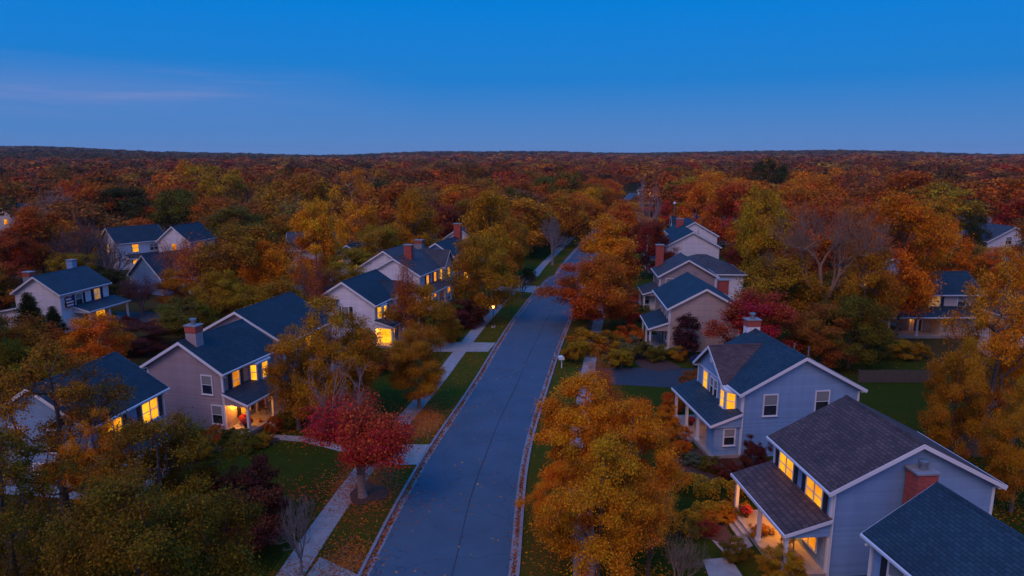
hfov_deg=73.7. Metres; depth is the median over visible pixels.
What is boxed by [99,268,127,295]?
deciduous tree
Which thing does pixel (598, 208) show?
deciduous tree
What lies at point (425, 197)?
deciduous tree
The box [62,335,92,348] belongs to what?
shrub
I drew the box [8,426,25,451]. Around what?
window
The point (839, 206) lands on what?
deciduous tree
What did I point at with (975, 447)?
wooden fence
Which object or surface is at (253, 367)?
window
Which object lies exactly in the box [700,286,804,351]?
deciduous tree
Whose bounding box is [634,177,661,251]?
bare tree
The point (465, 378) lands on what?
verge
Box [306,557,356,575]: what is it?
driveway
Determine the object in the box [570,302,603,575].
sidewalk
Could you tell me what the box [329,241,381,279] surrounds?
house
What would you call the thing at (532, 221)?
deciduous tree
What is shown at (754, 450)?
shrub
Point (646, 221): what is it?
deciduous tree
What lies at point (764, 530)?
shrub
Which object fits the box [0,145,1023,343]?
distant forest
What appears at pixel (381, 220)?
deciduous tree
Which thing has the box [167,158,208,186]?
deciduous tree
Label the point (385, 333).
window
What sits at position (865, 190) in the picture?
deciduous tree
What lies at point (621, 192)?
deciduous tree
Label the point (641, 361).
planting bed
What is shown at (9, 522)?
deciduous tree
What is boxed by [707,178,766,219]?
deciduous tree
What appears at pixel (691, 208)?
deciduous tree
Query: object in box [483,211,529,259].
deciduous tree
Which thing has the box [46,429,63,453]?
window
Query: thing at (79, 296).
window
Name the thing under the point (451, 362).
sidewalk
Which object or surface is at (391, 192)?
deciduous tree
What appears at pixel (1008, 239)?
window
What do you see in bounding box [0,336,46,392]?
deciduous tree
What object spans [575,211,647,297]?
deciduous tree
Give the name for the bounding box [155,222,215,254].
house
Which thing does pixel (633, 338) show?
shrub
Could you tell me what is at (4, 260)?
deciduous tree
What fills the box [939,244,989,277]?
deciduous tree
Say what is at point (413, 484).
gutter strip
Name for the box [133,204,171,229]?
deciduous tree
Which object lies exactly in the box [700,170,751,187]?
deciduous tree
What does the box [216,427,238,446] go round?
shrub
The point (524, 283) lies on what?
bare tree
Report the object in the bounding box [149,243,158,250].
window
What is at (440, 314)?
deciduous tree
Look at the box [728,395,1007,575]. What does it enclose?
house
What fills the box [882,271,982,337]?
house
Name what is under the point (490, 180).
deciduous tree
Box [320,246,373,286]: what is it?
deciduous tree
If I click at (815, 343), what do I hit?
deciduous tree
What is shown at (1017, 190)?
deciduous tree
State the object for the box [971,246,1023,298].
deciduous tree
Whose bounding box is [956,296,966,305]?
window
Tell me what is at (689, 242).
house
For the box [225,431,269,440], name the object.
hedge
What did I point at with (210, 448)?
shrub
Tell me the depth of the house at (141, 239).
140.78 m
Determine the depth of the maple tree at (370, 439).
43.61 m
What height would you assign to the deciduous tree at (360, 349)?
11.968 m
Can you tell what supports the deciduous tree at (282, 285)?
on the ground at (938, 347)
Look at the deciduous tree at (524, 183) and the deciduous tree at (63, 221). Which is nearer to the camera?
the deciduous tree at (63, 221)
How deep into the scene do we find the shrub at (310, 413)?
59.48 m
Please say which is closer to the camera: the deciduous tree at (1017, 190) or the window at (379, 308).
the window at (379, 308)
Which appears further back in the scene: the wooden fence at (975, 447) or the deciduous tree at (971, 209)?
the deciduous tree at (971, 209)
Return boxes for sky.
[0,0,1023,154]
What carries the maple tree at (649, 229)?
on the lawn at (901, 402)
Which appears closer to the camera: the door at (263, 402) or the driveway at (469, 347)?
the door at (263, 402)
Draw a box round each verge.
[268,217,604,575]
[519,244,621,575]
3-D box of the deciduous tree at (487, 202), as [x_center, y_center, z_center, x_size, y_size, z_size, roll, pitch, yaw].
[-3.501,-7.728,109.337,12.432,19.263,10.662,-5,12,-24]
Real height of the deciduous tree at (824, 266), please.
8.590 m
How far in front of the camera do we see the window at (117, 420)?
47.93 m
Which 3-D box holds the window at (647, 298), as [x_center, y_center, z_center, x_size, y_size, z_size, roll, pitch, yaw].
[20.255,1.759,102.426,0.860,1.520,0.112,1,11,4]
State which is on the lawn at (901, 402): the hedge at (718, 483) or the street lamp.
the hedge at (718, 483)
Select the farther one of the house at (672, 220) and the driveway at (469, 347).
the house at (672, 220)
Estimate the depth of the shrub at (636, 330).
85.22 m
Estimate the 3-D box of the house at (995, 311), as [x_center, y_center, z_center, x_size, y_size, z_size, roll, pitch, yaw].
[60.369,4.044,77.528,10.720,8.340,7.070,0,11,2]
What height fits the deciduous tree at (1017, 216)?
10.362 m
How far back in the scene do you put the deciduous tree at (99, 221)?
146.45 m
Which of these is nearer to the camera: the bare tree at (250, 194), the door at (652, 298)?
the door at (652, 298)
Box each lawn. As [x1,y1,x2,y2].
[70,247,554,575]
[602,238,1023,575]
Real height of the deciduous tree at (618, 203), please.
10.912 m
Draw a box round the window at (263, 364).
[261,359,267,378]
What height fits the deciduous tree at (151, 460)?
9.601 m
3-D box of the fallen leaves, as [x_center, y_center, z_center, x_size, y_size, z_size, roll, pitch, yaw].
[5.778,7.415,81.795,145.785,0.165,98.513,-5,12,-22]
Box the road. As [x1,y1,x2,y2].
[369,193,637,575]
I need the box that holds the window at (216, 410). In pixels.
[211,404,224,425]
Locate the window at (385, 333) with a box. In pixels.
[380,329,393,342]
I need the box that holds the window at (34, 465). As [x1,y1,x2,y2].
[32,462,51,486]
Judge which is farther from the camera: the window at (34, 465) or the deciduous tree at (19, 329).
the deciduous tree at (19, 329)
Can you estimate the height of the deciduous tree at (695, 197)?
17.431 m
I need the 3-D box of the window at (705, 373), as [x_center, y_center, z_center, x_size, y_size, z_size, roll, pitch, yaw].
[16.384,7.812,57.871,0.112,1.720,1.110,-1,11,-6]
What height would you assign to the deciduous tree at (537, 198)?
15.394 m
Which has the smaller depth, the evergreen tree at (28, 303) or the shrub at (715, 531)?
the shrub at (715, 531)
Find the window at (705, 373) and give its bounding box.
[702,369,708,389]
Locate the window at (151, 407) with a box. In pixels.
[141,396,159,422]
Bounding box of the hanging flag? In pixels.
[66,296,73,307]
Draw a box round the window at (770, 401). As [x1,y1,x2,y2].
[762,394,778,416]
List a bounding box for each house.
[0,203,36,235]
[0,259,130,332]
[0,351,169,499]
[98,224,163,269]
[139,318,299,435]
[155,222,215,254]
[203,291,346,388]
[284,231,351,271]
[285,269,419,347]
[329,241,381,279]
[356,243,453,310]
[413,223,470,285]
[441,227,488,261]
[638,244,747,310]
[640,272,744,351]
[643,226,721,273]
[664,217,719,243]
[669,200,736,244]
[671,312,867,458]
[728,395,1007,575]
[835,256,901,290]
[860,481,1023,575]
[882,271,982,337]
[954,207,992,223]
[954,223,1023,258]
[978,289,1023,354]
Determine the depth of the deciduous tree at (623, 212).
174.92 m
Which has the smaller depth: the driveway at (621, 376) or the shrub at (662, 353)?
the driveway at (621, 376)
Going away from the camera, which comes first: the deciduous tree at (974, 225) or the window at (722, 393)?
the window at (722, 393)
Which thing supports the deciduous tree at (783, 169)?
on the ground at (938, 347)
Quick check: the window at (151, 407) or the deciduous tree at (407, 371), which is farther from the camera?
the deciduous tree at (407, 371)
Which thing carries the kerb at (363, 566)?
on the ground at (938, 347)
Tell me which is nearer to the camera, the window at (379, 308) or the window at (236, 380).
the window at (236, 380)
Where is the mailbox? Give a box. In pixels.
[558,355,564,367]
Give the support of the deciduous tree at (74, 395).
on the ground at (938, 347)
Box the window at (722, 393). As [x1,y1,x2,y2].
[719,387,724,408]
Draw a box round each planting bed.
[212,432,279,451]
[350,481,387,504]
[586,339,614,356]
[634,353,680,371]
[670,449,755,481]
[672,509,732,542]
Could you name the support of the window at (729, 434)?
in the house at (756, 382)
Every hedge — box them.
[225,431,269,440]
[664,471,747,500]
[672,500,752,539]
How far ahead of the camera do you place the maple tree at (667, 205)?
215.64 m
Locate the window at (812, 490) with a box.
[805,475,823,509]
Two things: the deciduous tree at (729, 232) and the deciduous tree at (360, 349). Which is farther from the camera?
the deciduous tree at (729, 232)
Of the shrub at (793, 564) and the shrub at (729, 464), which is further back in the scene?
the shrub at (729, 464)
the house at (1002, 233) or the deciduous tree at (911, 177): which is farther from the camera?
the deciduous tree at (911, 177)
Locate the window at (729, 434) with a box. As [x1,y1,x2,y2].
[722,428,735,446]
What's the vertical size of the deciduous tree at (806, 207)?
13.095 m
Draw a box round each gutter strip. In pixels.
[361,193,629,575]
[508,285,582,575]
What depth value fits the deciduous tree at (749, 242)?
107.40 m
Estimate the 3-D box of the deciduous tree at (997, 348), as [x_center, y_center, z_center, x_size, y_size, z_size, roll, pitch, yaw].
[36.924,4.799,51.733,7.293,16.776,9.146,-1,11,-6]
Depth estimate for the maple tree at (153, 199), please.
189.22 m
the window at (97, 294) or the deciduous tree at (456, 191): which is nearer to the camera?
the window at (97, 294)
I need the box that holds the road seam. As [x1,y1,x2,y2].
[451,272,578,575]
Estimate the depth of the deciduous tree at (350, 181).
230.66 m
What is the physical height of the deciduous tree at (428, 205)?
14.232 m
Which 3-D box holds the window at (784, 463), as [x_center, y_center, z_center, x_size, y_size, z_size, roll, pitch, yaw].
[16.878,11.009,42.048,0.112,1.670,1.960,-1,11,-4]
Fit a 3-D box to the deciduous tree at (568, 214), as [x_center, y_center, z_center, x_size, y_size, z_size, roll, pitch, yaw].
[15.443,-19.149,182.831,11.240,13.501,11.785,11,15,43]
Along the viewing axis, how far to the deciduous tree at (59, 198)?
172.81 m
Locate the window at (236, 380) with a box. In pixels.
[231,369,240,387]
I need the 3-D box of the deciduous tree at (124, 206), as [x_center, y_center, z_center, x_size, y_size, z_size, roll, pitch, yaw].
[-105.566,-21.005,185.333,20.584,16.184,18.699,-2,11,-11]
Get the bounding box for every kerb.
[357,228,594,575]
[516,287,583,575]
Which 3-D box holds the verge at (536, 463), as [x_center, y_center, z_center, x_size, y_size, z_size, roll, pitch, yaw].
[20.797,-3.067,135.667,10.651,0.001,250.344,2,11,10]
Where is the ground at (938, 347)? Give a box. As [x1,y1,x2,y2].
[0,181,1023,575]
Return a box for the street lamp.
[491,304,494,327]
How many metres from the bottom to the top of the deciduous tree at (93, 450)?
8.459 m
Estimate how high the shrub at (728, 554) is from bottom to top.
1.464 m
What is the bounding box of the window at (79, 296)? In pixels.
[74,292,83,304]
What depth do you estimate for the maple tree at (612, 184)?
298.70 m
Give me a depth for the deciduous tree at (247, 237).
92.98 m
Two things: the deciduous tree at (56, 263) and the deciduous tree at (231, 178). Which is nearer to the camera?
the deciduous tree at (56, 263)
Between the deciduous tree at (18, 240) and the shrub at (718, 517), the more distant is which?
the deciduous tree at (18, 240)
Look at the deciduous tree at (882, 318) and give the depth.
90.30 m
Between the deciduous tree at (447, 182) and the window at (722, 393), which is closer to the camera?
the window at (722, 393)
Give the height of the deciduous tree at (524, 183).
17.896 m
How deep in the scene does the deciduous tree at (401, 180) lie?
216.46 m
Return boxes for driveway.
[117,312,163,322]
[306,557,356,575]
[368,444,429,464]
[431,342,494,351]
[498,285,538,292]
[579,368,633,384]
[624,368,693,387]
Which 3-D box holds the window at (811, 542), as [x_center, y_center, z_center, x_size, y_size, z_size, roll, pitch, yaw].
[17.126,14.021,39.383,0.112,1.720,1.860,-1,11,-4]
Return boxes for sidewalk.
[276,234,576,575]
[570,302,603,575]
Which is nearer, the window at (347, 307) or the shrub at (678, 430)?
the shrub at (678, 430)
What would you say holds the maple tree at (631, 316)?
on the lawn at (901, 402)
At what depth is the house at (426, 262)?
107.15 m
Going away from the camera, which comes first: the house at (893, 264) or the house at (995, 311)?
the house at (995, 311)
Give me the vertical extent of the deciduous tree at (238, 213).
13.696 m
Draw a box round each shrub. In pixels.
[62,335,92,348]
[111,315,141,329]
[148,318,172,333]
[188,433,218,461]
[199,454,292,554]
[202,423,227,442]
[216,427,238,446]
[223,427,260,453]
[246,433,273,448]
[262,414,284,433]
[276,408,295,428]
[285,403,314,421]
[365,352,387,373]
[377,349,414,370]
[420,315,442,327]
[443,319,463,342]
[445,297,490,328]
[521,268,535,280]
[560,340,587,362]
[564,327,611,356]
[588,330,628,352]
[602,347,635,367]
[612,324,644,342]
[616,335,646,356]
[632,339,668,361]
[636,305,653,320]
[650,404,680,427]
[654,343,675,358]
[658,391,685,411]
[664,422,694,454]
[667,345,687,361]
[675,451,703,466]
[678,369,697,384]
[678,518,706,539]
[693,518,720,536]
[695,504,737,523]
[696,455,722,473]
[710,457,744,479]
[718,535,755,562]
[723,499,746,517]
[737,433,773,468]
[747,523,774,538]
[755,541,808,575]
[862,342,896,359]
[886,338,933,360]
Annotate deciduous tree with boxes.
[0,202,80,273]
[0,222,53,287]
[0,245,15,276]
[0,261,22,309]
[0,311,71,371]
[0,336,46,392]
[0,337,137,527]
[0,424,86,575]
[12,198,38,222]
[17,193,105,233]
[17,196,54,221]
[17,340,89,386]
[21,216,102,256]
[21,466,270,575]
[27,405,258,575]
[36,226,95,269]
[41,197,134,251]
[44,252,101,272]
[50,310,139,366]
[54,178,117,214]
[56,406,141,528]
[80,185,137,215]
[86,183,154,225]
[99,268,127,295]
[99,320,171,354]
[111,203,150,223]
[117,274,162,314]
[123,218,157,224]
[124,217,163,230]
[127,184,169,211]
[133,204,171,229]
[142,185,208,230]
[150,232,206,295]
[152,295,227,336]
[153,266,211,308]
[161,232,238,292]
[165,206,186,231]
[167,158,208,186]
[181,221,308,315]
[183,161,249,203]
[183,194,227,223]
[183,267,255,325]
[189,212,218,241]
[200,205,283,260]
[204,201,273,244]
[207,194,247,208]
[218,204,290,243]
[233,238,308,305]
[240,273,309,306]
[246,192,288,238]
[248,181,302,208]
[251,170,341,228]
[259,292,387,422]
[261,213,307,266]
[261,323,326,429]
[266,189,316,227]
[278,212,336,238]
[284,193,343,285]
[291,247,343,308]
[320,183,352,194]
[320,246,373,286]
[321,166,380,246]
[324,178,396,238]
[329,171,376,191]
[332,319,389,402]
[344,223,405,274]
[348,173,450,243]
[350,213,393,249]
[358,177,397,208]
[377,281,457,340]
[383,319,449,408]
[386,173,424,188]
[387,186,448,246]
[389,184,457,222]
[390,216,441,245]
[391,192,444,229]
[391,252,427,346]
[415,184,438,202]
[423,173,468,202]
[434,180,479,218]
[434,232,523,319]
[446,195,480,224]
[448,179,489,206]
[452,179,524,298]
[458,176,500,191]
[470,186,504,199]
[481,193,566,248]
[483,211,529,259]
[485,217,533,270]
[486,184,534,231]
[489,176,553,224]
[497,176,531,195]
[498,184,548,211]
[510,203,561,251]
[512,458,606,534]
[526,426,677,575]
[528,170,587,201]
[528,367,642,487]
[529,178,578,203]
[532,252,643,328]
[534,180,571,193]
[540,188,599,246]
[552,191,588,241]
[567,393,698,516]
[572,191,605,221]
[574,187,606,215]
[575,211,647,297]
[578,181,608,224]
[581,342,627,407]
[583,177,618,211]
[584,182,616,215]
[599,198,646,218]
[604,203,643,240]
[606,200,642,235]
[608,178,625,200]
[626,474,683,575]
[628,216,668,242]
[662,173,697,212]
[669,188,707,220]
[673,174,737,205]
[675,177,729,229]
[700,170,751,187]
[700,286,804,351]
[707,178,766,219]
[723,220,761,250]
[729,251,839,333]
[730,180,797,280]
[742,214,806,261]
[743,155,792,183]
[747,197,862,288]
[765,200,817,232]
[769,174,836,207]
[774,182,848,209]
[781,300,861,367]
[789,171,854,198]
[790,202,816,216]
[798,200,842,212]
[799,186,856,210]
[809,270,866,304]
[811,240,832,276]
[812,291,901,367]
[826,201,913,267]
[828,244,916,345]
[831,166,907,205]
[836,186,963,341]
[836,202,940,248]
[860,282,903,324]
[871,168,954,213]
[882,181,992,231]
[910,217,981,276]
[916,334,996,461]
[936,241,1023,433]
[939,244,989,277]
[944,242,1001,277]
[961,214,993,255]
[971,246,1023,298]
[973,374,1023,512]
[974,260,1023,296]
[981,237,1023,425]
[983,174,1023,225]
[999,210,1023,223]
[1006,216,1023,228]
[1009,223,1023,261]
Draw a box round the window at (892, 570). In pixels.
[886,561,905,575]
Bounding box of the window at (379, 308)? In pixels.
[376,306,382,318]
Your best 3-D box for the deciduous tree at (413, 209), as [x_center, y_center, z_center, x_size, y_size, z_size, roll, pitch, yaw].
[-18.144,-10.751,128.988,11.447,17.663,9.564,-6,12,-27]
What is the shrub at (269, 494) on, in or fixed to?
on the lawn at (280, 453)
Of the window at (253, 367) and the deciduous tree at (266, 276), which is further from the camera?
the deciduous tree at (266, 276)
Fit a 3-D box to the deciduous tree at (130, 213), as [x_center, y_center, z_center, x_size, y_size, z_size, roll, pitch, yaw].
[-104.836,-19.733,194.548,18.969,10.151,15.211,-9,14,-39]
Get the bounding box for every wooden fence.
[857,369,931,382]
[925,429,1015,456]
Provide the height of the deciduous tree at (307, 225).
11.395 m
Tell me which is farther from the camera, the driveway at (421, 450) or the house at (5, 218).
the house at (5, 218)
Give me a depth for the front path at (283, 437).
56.10 m
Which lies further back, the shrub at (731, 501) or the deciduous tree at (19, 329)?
the deciduous tree at (19, 329)
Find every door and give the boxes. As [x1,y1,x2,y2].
[256,398,265,411]
[650,296,654,308]
[912,319,922,330]
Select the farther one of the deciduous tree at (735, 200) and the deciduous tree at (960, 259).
the deciduous tree at (735, 200)
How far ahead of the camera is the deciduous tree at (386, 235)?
116.62 m
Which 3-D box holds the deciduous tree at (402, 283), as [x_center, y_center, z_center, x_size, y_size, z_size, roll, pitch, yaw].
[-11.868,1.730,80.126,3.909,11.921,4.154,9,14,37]
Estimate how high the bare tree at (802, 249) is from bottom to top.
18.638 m
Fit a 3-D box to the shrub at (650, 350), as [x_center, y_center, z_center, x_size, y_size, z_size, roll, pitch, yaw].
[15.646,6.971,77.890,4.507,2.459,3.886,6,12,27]
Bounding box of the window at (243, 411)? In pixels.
[241,406,251,413]
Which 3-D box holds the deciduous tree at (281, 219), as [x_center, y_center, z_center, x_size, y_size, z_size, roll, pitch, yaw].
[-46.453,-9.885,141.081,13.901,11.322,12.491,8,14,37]
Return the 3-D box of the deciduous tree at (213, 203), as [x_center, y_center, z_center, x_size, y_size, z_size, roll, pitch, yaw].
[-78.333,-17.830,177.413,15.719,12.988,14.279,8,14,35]
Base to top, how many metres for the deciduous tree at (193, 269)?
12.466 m
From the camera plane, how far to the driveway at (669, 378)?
71.71 m
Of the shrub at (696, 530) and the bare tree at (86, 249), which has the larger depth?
the bare tree at (86, 249)
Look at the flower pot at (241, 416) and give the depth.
58.48 m
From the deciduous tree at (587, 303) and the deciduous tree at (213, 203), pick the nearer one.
the deciduous tree at (587, 303)
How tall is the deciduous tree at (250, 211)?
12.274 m
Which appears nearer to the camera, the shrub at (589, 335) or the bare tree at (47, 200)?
the shrub at (589, 335)
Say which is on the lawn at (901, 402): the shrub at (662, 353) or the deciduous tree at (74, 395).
the shrub at (662, 353)
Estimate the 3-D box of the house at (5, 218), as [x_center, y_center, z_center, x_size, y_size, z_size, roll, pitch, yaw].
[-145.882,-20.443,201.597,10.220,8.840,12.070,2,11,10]
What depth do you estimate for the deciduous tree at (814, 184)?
191.94 m
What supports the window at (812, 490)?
in the house at (828, 485)
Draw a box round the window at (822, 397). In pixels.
[814,390,830,411]
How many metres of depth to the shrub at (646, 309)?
96.22 m
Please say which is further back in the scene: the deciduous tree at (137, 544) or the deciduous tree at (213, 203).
the deciduous tree at (213, 203)
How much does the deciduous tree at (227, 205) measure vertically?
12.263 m
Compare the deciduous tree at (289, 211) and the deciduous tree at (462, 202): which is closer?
the deciduous tree at (289, 211)
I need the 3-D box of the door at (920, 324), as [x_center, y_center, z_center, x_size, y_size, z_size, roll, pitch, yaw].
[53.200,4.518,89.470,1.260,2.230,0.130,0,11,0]
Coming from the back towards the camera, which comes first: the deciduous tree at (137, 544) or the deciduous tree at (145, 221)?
the deciduous tree at (145, 221)
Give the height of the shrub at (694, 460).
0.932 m
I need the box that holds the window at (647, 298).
[645,296,649,304]
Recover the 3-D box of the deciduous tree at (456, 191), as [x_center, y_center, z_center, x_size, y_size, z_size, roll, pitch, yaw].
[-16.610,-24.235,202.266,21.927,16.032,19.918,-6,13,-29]
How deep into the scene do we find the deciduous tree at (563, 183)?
208.47 m
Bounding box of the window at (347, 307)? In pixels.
[341,306,349,319]
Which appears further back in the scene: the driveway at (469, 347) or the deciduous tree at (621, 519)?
the driveway at (469, 347)
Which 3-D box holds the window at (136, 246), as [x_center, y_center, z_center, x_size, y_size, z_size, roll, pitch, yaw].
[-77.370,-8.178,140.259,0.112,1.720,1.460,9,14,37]
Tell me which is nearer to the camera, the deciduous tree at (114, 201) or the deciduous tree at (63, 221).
the deciduous tree at (63, 221)
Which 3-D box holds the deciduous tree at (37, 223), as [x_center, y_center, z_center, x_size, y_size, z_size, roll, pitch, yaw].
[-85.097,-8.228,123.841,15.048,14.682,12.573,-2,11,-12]
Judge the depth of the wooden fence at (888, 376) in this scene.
69.94 m
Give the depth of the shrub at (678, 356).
76.98 m
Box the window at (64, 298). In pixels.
[63,295,70,308]
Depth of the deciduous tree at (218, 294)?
86.94 m
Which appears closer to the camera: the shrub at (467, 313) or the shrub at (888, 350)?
the shrub at (888, 350)
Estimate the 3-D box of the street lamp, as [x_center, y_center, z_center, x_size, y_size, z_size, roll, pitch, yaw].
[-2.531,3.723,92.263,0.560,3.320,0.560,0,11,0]
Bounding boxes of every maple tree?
[145,183,199,214]
[285,355,422,498]
[424,202,465,238]
[443,196,478,230]
[553,194,594,236]
[579,176,610,209]
[600,179,620,203]
[600,282,643,325]
[625,218,682,276]
[658,201,673,226]
[700,178,765,246]
[720,235,767,281]
[800,201,839,264]
[857,196,940,215]
[879,241,935,268]
[987,194,1023,225]
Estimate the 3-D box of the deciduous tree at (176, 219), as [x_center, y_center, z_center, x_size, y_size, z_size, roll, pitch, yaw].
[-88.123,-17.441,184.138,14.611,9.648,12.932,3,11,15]
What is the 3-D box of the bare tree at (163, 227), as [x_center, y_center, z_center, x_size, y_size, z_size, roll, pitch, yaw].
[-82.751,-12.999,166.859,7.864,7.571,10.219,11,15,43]
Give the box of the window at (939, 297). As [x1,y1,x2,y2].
[929,296,940,305]
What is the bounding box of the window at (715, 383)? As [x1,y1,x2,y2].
[713,378,717,397]
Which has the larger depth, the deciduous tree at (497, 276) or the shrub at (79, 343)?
the deciduous tree at (497, 276)
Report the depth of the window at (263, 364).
60.94 m
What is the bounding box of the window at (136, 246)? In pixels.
[131,244,138,252]
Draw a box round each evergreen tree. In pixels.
[10,292,47,338]
[43,306,70,342]
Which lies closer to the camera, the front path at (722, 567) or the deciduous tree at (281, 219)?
the front path at (722, 567)
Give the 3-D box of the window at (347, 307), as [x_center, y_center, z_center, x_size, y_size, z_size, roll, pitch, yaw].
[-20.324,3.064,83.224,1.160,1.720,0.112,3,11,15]
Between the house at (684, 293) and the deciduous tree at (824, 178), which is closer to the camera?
the house at (684, 293)
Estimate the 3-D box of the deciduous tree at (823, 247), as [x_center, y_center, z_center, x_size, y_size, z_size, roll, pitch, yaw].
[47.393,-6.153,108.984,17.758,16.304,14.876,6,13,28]
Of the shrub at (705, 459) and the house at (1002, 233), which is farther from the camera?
the house at (1002, 233)
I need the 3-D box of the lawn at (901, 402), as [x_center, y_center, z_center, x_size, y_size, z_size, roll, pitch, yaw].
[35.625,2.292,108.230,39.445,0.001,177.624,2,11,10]
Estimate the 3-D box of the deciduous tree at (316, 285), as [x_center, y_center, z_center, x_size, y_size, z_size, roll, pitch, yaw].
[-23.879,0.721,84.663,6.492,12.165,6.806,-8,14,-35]
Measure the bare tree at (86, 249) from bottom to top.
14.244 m
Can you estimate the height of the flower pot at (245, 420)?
1.010 m
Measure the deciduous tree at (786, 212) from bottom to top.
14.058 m
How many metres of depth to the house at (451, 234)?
139.89 m
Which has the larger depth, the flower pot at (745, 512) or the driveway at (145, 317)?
the driveway at (145, 317)
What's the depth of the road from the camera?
50.32 m
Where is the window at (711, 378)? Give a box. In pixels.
[709,375,713,394]
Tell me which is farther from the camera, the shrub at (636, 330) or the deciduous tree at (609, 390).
the shrub at (636, 330)
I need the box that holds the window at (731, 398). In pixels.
[724,391,736,409]
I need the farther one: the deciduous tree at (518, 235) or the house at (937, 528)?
the deciduous tree at (518, 235)
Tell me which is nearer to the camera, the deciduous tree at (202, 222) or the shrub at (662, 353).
the shrub at (662, 353)
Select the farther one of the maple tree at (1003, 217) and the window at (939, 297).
the maple tree at (1003, 217)
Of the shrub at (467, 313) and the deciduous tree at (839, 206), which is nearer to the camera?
the shrub at (467, 313)
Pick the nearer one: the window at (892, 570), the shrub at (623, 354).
the window at (892, 570)
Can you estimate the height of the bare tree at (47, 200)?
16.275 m
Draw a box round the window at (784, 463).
[778,451,793,481]
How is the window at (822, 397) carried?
in the house at (756, 382)
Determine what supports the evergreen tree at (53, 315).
on the ground at (938, 347)
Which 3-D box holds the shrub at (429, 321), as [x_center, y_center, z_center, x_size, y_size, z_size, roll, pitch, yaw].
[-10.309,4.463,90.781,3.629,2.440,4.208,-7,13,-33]
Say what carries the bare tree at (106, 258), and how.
on the ground at (938, 347)
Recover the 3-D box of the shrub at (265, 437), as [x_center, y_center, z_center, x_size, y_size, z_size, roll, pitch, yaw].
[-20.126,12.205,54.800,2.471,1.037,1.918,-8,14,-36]
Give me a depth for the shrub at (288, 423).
58.17 m
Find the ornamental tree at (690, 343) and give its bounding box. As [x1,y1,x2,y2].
[670,312,700,355]
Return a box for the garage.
[128,249,199,295]
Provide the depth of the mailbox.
74.58 m
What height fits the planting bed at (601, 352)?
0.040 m
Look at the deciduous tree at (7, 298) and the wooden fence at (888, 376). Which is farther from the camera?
the deciduous tree at (7, 298)
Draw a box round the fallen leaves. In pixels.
[0,275,1023,575]
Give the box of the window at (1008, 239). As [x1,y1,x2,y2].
[1005,237,1012,244]
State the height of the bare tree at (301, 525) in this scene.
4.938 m
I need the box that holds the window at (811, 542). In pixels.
[801,537,817,553]
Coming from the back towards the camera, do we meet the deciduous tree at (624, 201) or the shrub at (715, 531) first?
the deciduous tree at (624, 201)
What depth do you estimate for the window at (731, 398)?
52.98 m
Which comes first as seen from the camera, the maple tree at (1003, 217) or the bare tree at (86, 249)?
the bare tree at (86, 249)
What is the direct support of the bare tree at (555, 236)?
on the verge at (465, 378)
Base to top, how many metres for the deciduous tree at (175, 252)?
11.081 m
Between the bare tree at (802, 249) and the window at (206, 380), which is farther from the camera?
the bare tree at (802, 249)
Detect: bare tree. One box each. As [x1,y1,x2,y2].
[15,187,72,218]
[43,209,105,266]
[82,223,143,290]
[160,221,186,232]
[236,184,260,205]
[270,492,316,574]
[517,271,533,298]
[539,217,569,264]
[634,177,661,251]
[658,527,712,575]
[758,196,903,331]
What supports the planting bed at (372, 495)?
on the verge at (465, 378)
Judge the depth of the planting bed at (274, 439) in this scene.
55.21 m
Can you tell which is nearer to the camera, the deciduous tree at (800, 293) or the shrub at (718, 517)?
the shrub at (718, 517)
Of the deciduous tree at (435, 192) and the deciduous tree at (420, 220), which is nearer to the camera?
the deciduous tree at (420, 220)
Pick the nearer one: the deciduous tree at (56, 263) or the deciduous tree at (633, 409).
the deciduous tree at (633, 409)
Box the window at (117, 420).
[106,415,122,434]
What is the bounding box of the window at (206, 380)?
[200,374,213,395]
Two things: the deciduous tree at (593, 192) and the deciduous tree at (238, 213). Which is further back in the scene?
the deciduous tree at (593, 192)
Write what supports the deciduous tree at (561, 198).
on the verge at (465, 378)
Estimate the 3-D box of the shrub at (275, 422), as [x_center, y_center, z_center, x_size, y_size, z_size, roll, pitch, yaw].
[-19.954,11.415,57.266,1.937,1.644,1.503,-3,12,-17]
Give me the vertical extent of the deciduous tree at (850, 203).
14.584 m
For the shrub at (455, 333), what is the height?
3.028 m
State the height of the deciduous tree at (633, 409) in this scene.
8.813 m
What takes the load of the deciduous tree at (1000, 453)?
on the lawn at (901, 402)
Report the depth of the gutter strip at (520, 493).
49.68 m
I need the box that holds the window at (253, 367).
[249,364,258,380]
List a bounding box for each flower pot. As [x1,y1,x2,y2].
[238,414,245,422]
[240,416,253,428]
[688,416,695,425]
[740,504,752,517]
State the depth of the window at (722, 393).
53.71 m
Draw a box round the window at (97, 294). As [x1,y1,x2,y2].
[93,287,100,299]
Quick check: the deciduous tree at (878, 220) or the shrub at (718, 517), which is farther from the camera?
the deciduous tree at (878, 220)
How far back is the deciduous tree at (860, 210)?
124.31 m
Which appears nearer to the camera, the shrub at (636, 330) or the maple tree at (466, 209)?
the shrub at (636, 330)
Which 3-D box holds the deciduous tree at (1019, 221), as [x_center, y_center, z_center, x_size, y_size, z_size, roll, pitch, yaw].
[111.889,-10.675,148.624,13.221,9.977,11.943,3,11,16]
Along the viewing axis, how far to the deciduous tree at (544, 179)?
222.00 m
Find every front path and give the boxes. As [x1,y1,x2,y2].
[272,435,346,451]
[703,557,741,575]
[712,536,752,553]
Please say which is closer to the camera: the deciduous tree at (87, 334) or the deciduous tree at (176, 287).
the deciduous tree at (87, 334)
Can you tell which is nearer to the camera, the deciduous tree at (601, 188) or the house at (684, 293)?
the house at (684, 293)

